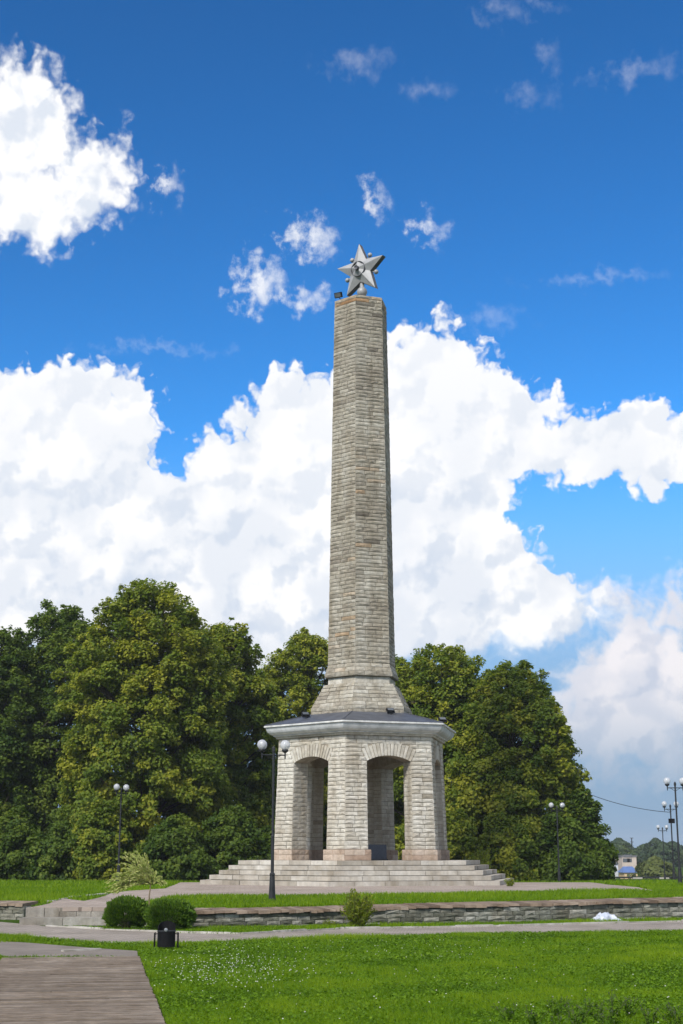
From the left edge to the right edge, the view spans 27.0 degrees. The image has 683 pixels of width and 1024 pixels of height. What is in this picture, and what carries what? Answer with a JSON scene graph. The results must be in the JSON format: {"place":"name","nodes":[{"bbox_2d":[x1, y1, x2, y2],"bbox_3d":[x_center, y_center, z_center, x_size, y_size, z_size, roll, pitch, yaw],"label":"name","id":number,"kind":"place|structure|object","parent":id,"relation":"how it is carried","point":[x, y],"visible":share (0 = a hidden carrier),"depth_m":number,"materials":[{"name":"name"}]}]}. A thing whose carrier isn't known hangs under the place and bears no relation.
{"place":"outdoors","nodes":[
{"label":"outdoors","id":0,"kind":"place"},
{"bbox_2d":[31,882,648,910],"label":"plaza","id":1,"kind":"structure","parent":0,"point":[98,904],"depth_m":50.24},
{"bbox_2d":[200,860,513,886],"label":"stepped platform","id":2,"kind":"structure","parent":1,"relation":"on","point":[324,873],"depth_m":57.27,"materials":[{"name":"stone"}]},
{"bbox_2d":[264,244,455,860],"bbox_3d":[0.920,1.143,65.569,8.615,29.029,8.927,0,-14,0],"label":"obelisk monument","id":3,"kind":"object","parent":2,"relation":"on","point":[356,738],"visible":0.98,"depth_m":63.44,"materials":[{"name":"beige stone"}]},
{"bbox_2d":[301,712,309,718],"bbox_3d":[-1.569,8.853,61.934,0.350,0.304,0.269,4,-14,-17],"label":"floodlight","id":4,"kind":"object","parent":3,"relation":"on","point":[305,715],"visible":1,"depth_m":61.86,"materials":[{"name":"black metal"}]},
{"bbox_2d":[334,292,342,298],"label":"floodlight","id":5,"kind":"object","parent":3,"relation":"attached to","point":[339,295],"visible":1,"depth_m":67.97,"materials":[{"name":"black metal"}]},
{"bbox_2d":[386,708,394,714],"bbox_3d":[2.113,8.616,61.528,0.350,0.304,0.269,4,-14,-17],"label":"floodlight","id":6,"kind":"object","parent":3,"relation":"on","point":[391,711],"visible":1,"depth_m":61.45,"materials":[{"name":"black metal"}]},
{"bbox_2d":[438,717,446,722],"bbox_3d":[4.370,9.023,61.584,0.350,0.304,0.269,4,-14,-17],"label":"floodlight","id":7,"kind":"object","parent":3,"relation":"on","point":[443,719],"visible":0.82,"depth_m":61.51,"materials":[{"name":"black metal"}]},
{"bbox_2d":[368,844,387,859],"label":"memorial slab","id":8,"kind":"structure","parent":2,"relation":"on","point":[378,852],"depth_m":61.27,"materials":[{"name":"stone"}]},
{"bbox_2d":[465,846,495,868],"bbox_3d":[6.334,16.055,64.826,1.246,1.679,1.423,6,-15,-23],"label":"weed tuft","id":9,"kind":"object","parent":1,"relation":"on","point":[486,860],"visible":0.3,"depth_m":64.82,"materials":[{"name":"green plant"}]},
{"bbox_2d":[504,878,514,885],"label":"weed tuft","id":10,"kind":"object","parent":1,"relation":"on","point":[509,882],"visible":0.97,"depth_m":55.66,"materials":[{"name":"green plant"}]},
{"bbox_2d":[0,922,682,941],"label":"paved path","id":11,"kind":"structure","parent":0,"point":[80,933],"depth_m":32.72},
{"bbox_2d":[0,879,682,887],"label":"grass","id":12,"kind":"structure","parent":0,"point":[17,883],"depth_m":60.95,"materials":[{"name":"green plant"}]},
{"bbox_2d":[0,866,682,1023],"bbox_3d":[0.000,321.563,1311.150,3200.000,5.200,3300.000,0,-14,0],"label":"ground","id":13,"kind":"structure","parent":0,"point":[17,921],"depth_m":20.47,"materials":[{"name":"green plant"}]},
{"bbox_2d":[0,900,37,919],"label":"retaining wall","id":14,"kind":"structure","parent":13,"relation":"on","point":[12,910],"depth_m":39.04,"materials":[{"name":"grey stone"}]},
{"bbox_2d":[0,599,117,836],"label":"leafy tree","id":15,"kind":"object","parent":13,"relation":"on","point":[67,625],"visible":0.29,"depth_m":85.44,"materials":[{"name":"green plant"}]},
{"bbox_2d":[0,941,137,957],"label":"concrete landing","id":16,"kind":"object","parent":13,"relation":"on","point":[7,948],"visible":0.68,"depth_m":25.71,"materials":[{"name":"grey concrete"}]},
{"bbox_2d":[61,948,101,951],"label":"kerb","id":17,"kind":"structure","parent":16,"relation":"on","point":[69,950],"depth_m":25.88,"materials":[{"name":"concrete"}]},
{"bbox_2d":[19,907,125,924],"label":"stairs","id":18,"kind":"structure","parent":13,"relation":"on","point":[47,916],"depth_m":36.01,"materials":[{"name":"stone"}]},
{"bbox_2d":[101,894,148,928],"bbox_3d":[-5.133,9.585,34.044,1.238,0.888,1.101,0,-14,0],"label":"round bush","id":19,"kind":"object","parent":13,"relation":"on","point":[116,908],"visible":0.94,"depth_m":33.74,"materials":[{"name":"green plant"}]},
{"bbox_2d":[104,851,166,902],"bbox_3d":[-5.182,9.464,35.807,1.609,1.840,1.244,0,-14,0],"label":"young tree","id":20,"kind":"object","parent":13,"relation":"on","point":[137,874],"visible":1,"depth_m":35.77,"materials":[{"name":"green plant"}]},
{"bbox_2d":[154,921,178,946],"bbox_3d":[-3.248,7.887,26.378,0.346,0.571,0.346,-12,-18,41],"label":"litter bin","id":21,"kind":"object","parent":13,"relation":"on","point":[166,931],"visible":0.98,"depth_m":26.29,"materials":[{"name":"black metal"}]},
{"bbox_2d":[142,897,197,928],"bbox_3d":[-4.001,9.420,33.247,1.306,0.837,1.168,0,-14,0],"label":"round bush","id":22,"kind":"object","parent":13,"relation":"on","point":[157,912],"visible":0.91,"depth_m":32.96,"materials":[{"name":"green plant"}]},
{"bbox_2d":[322,919,338,924],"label":"weed tuft","id":23,"kind":"object","parent":13,"relation":"on","point":[325,922],"visible":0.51,"depth_m":34.88,"materials":[{"name":"green plant"}]},
{"bbox_2d":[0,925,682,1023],"bbox_3d":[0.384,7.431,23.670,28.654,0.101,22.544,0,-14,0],"label":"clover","id":24,"kind":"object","parent":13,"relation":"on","point":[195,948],"depth_m":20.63,"materials":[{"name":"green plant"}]},
{"bbox_2d":[0,915,682,941],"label":"verge grass","id":25,"kind":"structure","parent":13,"relation":"on","point":[451,923],"depth_m":35.40,"materials":[{"name":"green plant"}]},
{"bbox_2d":[594,912,621,920],"bbox_3d":[7.095,10.816,38.074,0.820,0.216,0.480,0,-14,0],"label":"plastic bag","id":26,"kind":"object","parent":25,"relation":"on","point":[604,915],"visible":0.88,"depth_m":37.95,"materials":[{"name":"white plastic"}]},
{"bbox_2d":[339,888,377,926],"bbox_3d":[0.396,9.604,34.407,0.902,0.986,1.015,-7,-15,27],"label":"wispy shrub","id":27,"kind":"object","parent":13,"relation":"on","point":[357,912],"visible":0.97,"depth_m":34.23,"materials":[{"name":"green plant"}]},
{"bbox_2d":[323,781,403,849],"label":"leafy tree","id":28,"kind":"object","parent":13,"relation":"on","point":[325,815],"depth_m":90.48,"materials":[{"name":"green plant"}]},
{"bbox_2d":[45,919,682,933],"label":"kerb","id":29,"kind":"structure","parent":13,"relation":"on","point":[362,927],"depth_m":34.26,"materials":[{"name":"concrete"}]},
{"bbox_2d":[395,654,406,827],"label":"leafy tree","id":30,"kind":"object","parent":13,"relation":"on","point":[397,660],"depth_m":96.53,"materials":[{"name":"green plant"}]},
{"bbox_2d":[126,897,682,927],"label":"retaining wall","id":31,"kind":"structure","parent":13,"relation":"on","point":[531,911],"depth_m":36.92,"materials":[{"name":"grey stone"}]},
{"bbox_2d":[491,1002,520,1021],"bbox_3d":[1.728,5.247,14.827,0.280,0.250,0.286,-7,-15,28],"label":"weed","id":32,"kind":"object","parent":13,"relation":"on","point":[508,1016],"visible":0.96,"depth_m":14.81,"materials":[{"name":"green plant"}]},
{"bbox_2d":[523,1005,548,1023],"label":"weed","id":33,"kind":"object","parent":13,"relation":"on","point":[532,1020],"visible":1,"depth_m":14.14,"materials":[{"name":"green plant"}]},
{"bbox_2d":[546,996,571,1016],"bbox_3d":[2.341,5.363,15.361,0.271,0.259,0.304,0,-14,0],"label":"weed","id":34,"kind":"object","parent":13,"relation":"on","point":[554,1011],"visible":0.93,"depth_m":15.35,"materials":[{"name":"green plant"}]},
{"bbox_2d":[549,1013,572,1023],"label":"weed","id":35,"kind":"object","parent":13,"relation":"on","point":[558,1021],"visible":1,"depth_m":13.44,"materials":[{"name":"green plant"}]},
{"bbox_2d":[562,1005,592,1023],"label":"weed","id":36,"kind":"object","parent":13,"relation":"on","point":[576,1019],"visible":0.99,"depth_m":14.01,"materials":[{"name":"green plant"}]},
{"bbox_2d":[577,998,606,1021],"bbox_3d":[2.650,5.279,15.036,0.290,0.267,0.222,0,-14,0],"label":"weed","id":37,"kind":"object","parent":13,"relation":"on","point":[590,1014],"visible":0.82,"depth_m":15.03,"materials":[{"name":"green plant"}]},
{"bbox_2d":[594,1007,613,1023],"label":"weed","id":38,"kind":"object","parent":13,"relation":"on","point":[607,1021],"visible":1,"depth_m":13.52,"materials":[{"name":"green plant"}]},
{"bbox_2d":[593,990,626,1023],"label":"weed","id":39,"kind":"object","parent":13,"relation":"on","point":[609,1005],"visible":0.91,"depth_m":14.48,"materials":[{"name":"green plant"}]},
{"bbox_2d":[614,863,618,876],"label":"white house","id":40,"kind":"structure","parent":13,"relation":"on","point":[616,873],"depth_m":302.50,"materials":[{"name":"white paint"}]},
{"bbox_2d":[610,837,633,848],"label":"distant tree","id":41,"kind":"object","parent":13,"relation":"on","point":[618,841],"visible":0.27,"depth_m":406.95,"materials":[{"name":"green plant"}]},
{"bbox_2d":[616,855,636,870],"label":"apartment block","id":42,"kind":"structure","parent":13,"relation":"on","point":[626,860],"depth_m":308.90,"materials":[{"name":"white paint"}]},
{"bbox_2d":[618,866,637,878],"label":"cottage","id":43,"kind":"structure","parent":13,"relation":"on","point":[624,871],"depth_m":297.12,"materials":[{"name":"blue metal"}]},
{"bbox_2d":[613,994,646,1018],"bbox_3d":[3.065,5.304,15.195,0.327,0.293,0.272,3,-14,-11],"label":"weed","id":44,"kind":"object","parent":13,"relation":"on","point":[627,1011],"visible":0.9,"depth_m":15.16,"materials":[{"name":"green plant"}]},
{"bbox_2d":[639,843,649,858],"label":"distant tree","id":45,"kind":"object","parent":13,"relation":"on","point":[645,849],"visible":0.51,"depth_m":388.51,"materials":[{"name":"green plant"}]},
{"bbox_2d":[611,837,682,866],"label":"distant wood","id":46,"kind":"object","parent":13,"relation":"on","point":[655,846],"visible":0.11,"depth_m":335.06,"materials":[{"name":"green plant"}]},
{"bbox_2d":[638,1005,660,1023],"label":"weed","id":47,"kind":"object","parent":13,"relation":"on","point":[653,1015],"visible":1,"depth_m":13.97,"materials":[{"name":"green plant"}]},
{"bbox_2d":[627,855,682,878],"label":"distant tree","id":48,"kind":"object","parent":13,"relation":"on","point":[652,866],"visible":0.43,"depth_m":192.81,"materials":[{"name":"green plant"}]},
{"bbox_2d":[656,825,667,878],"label":"street lamp","id":49,"kind":"object","parent":13,"relation":"on","point":[662,830],"visible":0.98,"depth_m":108.20,"materials":[{"name":"black metal"}]},
{"bbox_2d":[656,1002,680,1020],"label":"weed","id":50,"kind":"object","parent":13,"relation":"on","point":[665,1010],"visible":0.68,"depth_m":14.85,"materials":[{"name":"green plant"}]},
{"bbox_2d":[663,1003,682,1023],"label":"weed","id":51,"kind":"object","parent":13,"relation":"on","point":[678,1020],"visible":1,"depth_m":14.01,"materials":[{"name":"green plant"}]},
{"bbox_2d":[666,841,682,866],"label":"distant tree","id":52,"kind":"object","parent":13,"relation":"on","point":[675,844],"visible":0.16,"depth_m":387.70,"materials":[{"name":"green plant"}]},
{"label":"boardwalk base","id":53,"kind":"structure","parent":13,"relation":"on","visible":0},
{"bbox_2d":[0,956,164,1023],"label":"boardwalk","id":54,"kind":"structure","parent":53,"relation":"on","point":[80,990],"depth_m":17.99,"materials":[{"name":"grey wood"}]},
{"bbox_2d":[0,0,682,847],"label":"sky","id":55,"kind":"structure","parent":0,"point":[186,186],"materials":[{"name":"blue"}]},
{"bbox_2d":[30,883,670,914],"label":"terrace","id":56,"kind":"structure","parent":0,"point":[305,901],"depth_m":37.39,"materials":[{"name":"stone"}]},
{"bbox_2d":[0,804,40,880],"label":"shrub","id":57,"kind":"object","parent":56,"relation":"on","point":[15,858],"visible":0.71,"depth_m":73.80,"materials":[{"name":"green plant"}]},
{"bbox_2d":[0,624,55,833],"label":"leafy tree","id":58,"kind":"object","parent":56,"relation":"on","point":[14,659],"visible":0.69,"depth_m":83.61,"materials":[{"name":"green plant"}]},
{"bbox_2d":[24,820,77,880],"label":"shrub","id":59,"kind":"object","parent":56,"relation":"on","point":[51,858],"visible":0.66,"depth_m":72.53,"materials":[{"name":"green plant"}]},
{"bbox_2d":[47,893,105,901],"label":"kerb","id":60,"kind":"structure","parent":56,"relation":"on","point":[77,897],"depth_m":41.93,"materials":[{"name":"concrete"}]},
{"bbox_2d":[67,798,134,880],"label":"shrub","id":61,"kind":"object","parent":56,"relation":"on","point":[95,840],"visible":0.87,"depth_m":71.71,"materials":[{"name":"green plant"}]},
{"bbox_2d":[114,784,128,880],"bbox_3d":[-10.035,14.549,64.384,0.284,4.392,0.944,-8,-16,31],"label":"street lamp","id":62,"kind":"object","parent":56,"relation":"on","point":[125,787],"visible":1,"depth_m":64.49,"materials":[{"name":"black metal"}]},
{"bbox_2d":[51,578,238,852],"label":"leafy tree","id":63,"kind":"object","parent":56,"relation":"on","point":[142,688],"visible":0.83,"depth_m":76.37,"materials":[{"name":"green plant"}]},
{"bbox_2d":[131,812,220,881],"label":"shrub","id":64,"kind":"object","parent":56,"relation":"on","point":[173,848],"visible":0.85,"depth_m":70.78,"materials":[{"name":"green plant"}]},
{"bbox_2d":[164,617,283,829],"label":"leafy tree","id":65,"kind":"object","parent":56,"relation":"on","point":[251,784],"visible":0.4,"depth_m":81.89,"materials":[{"name":"green plant"}]},
{"bbox_2d":[200,804,270,874],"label":"shrub","id":66,"kind":"object","parent":56,"relation":"on","point":[233,835],"visible":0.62,"depth_m":73.22,"materials":[{"name":"green plant"}]},
{"bbox_2d":[257,740,289,899],"bbox_3d":[-1.896,8.512,39.304,0.944,4.392,0.284,4,-14,-16],"label":"street lamp","id":67,"kind":"object","parent":56,"relation":"on","point":[284,745],"visible":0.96,"depth_m":39.51,"materials":[{"name":"black metal"}]},
{"bbox_2d":[251,627,327,849],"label":"leafy tree","id":68,"kind":"object","parent":56,"relation":"on","point":[308,648],"visible":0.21,"depth_m":92.59,"materials":[{"name":"green plant"}]},
{"bbox_2d":[257,815,323,852],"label":"shrub","id":69,"kind":"object","parent":56,"relation":"on","point":[266,832],"visible":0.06,"depth_m":77.56,"materials":[{"name":"green plant"}]},
{"bbox_2d":[0,883,682,907],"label":"terrace grass","id":70,"kind":"structure","parent":56,"relation":"on","point":[39,894],"depth_m":40.91,"materials":[{"name":"green plant"}]},
{"bbox_2d":[393,643,491,859],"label":"leafy tree","id":71,"kind":"object","parent":56,"relation":"on","point":[427,694],"visible":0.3,"depth_m":83.46,"materials":[{"name":"green plant"}]},
{"bbox_2d":[446,806,490,861],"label":"shrub","id":72,"kind":"object","parent":56,"relation":"on","point":[463,841],"visible":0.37,"depth_m":75.10,"materials":[{"name":"green plant"}]},
{"bbox_2d":[477,807,547,881],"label":"shrub","id":73,"kind":"object","parent":56,"relation":"on","point":[512,840],"visible":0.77,"depth_m":74.91,"materials":[{"name":"green plant"}]},
{"bbox_2d":[444,659,592,859],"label":"leafy tree","id":74,"kind":"object","parent":56,"relation":"on","point":[531,773],"visible":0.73,"depth_m":78.81,"materials":[{"name":"green plant"}]},
{"bbox_2d":[549,803,564,881],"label":"street lamp","id":75,"kind":"object","parent":56,"relation":"on","point":[551,805],"visible":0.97,"depth_m":72.22,"materials":[{"name":"black metal"}]},
{"bbox_2d":[522,799,595,881],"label":"shrub","id":76,"kind":"object","parent":56,"relation":"on","point":[576,861],"visible":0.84,"depth_m":75.44,"materials":[{"name":"green plant"}]},
{"bbox_2d":[563,783,618,872],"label":"leafy tree","id":77,"kind":"object","parent":56,"relation":"on","point":[585,808],"visible":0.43,"depth_m":77.64,"materials":[{"name":"green plant"}]},
{"bbox_2d":[585,846,615,880],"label":"shrub","id":78,"kind":"object","parent":56,"relation":"on","point":[603,869],"visible":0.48,"depth_m":75.84,"materials":[{"name":"green plant"}]},
{"bbox_2d":[661,801,678,879],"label":"street lamp","id":79,"kind":"object","parent":56,"relation":"on","point":[664,803],"visible":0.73,"depth_m":78.97,"materials":[{"name":"black metal"}]},
{"bbox_2d":[592,795,663,811],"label":"cable","id":80,"kind":"object","parent":79,"relation":"attached to","point":[629,806],"visible":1,"depth_m":78.86,"materials":[{"name":"grey paint"}]},
{"bbox_2d":[663,777,682,883],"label":"street lamp","id":81,"kind":"object","parent":56,"relation":"on","point":[666,780],"visible":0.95,"depth_m":60.10,"materials":[{"name":"black metal"}]},
{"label":"embankment road","id":82,"kind":"structure","parent":0,"visible":0},
{"bbox_2d":[616,877,682,878],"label":"embankment railing","id":83,"kind":"object","parent":82,"relation":"on","point":[646,877],"visible":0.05,"depth_m":112.31,"materials":[{"name":"metal"}]}
]}

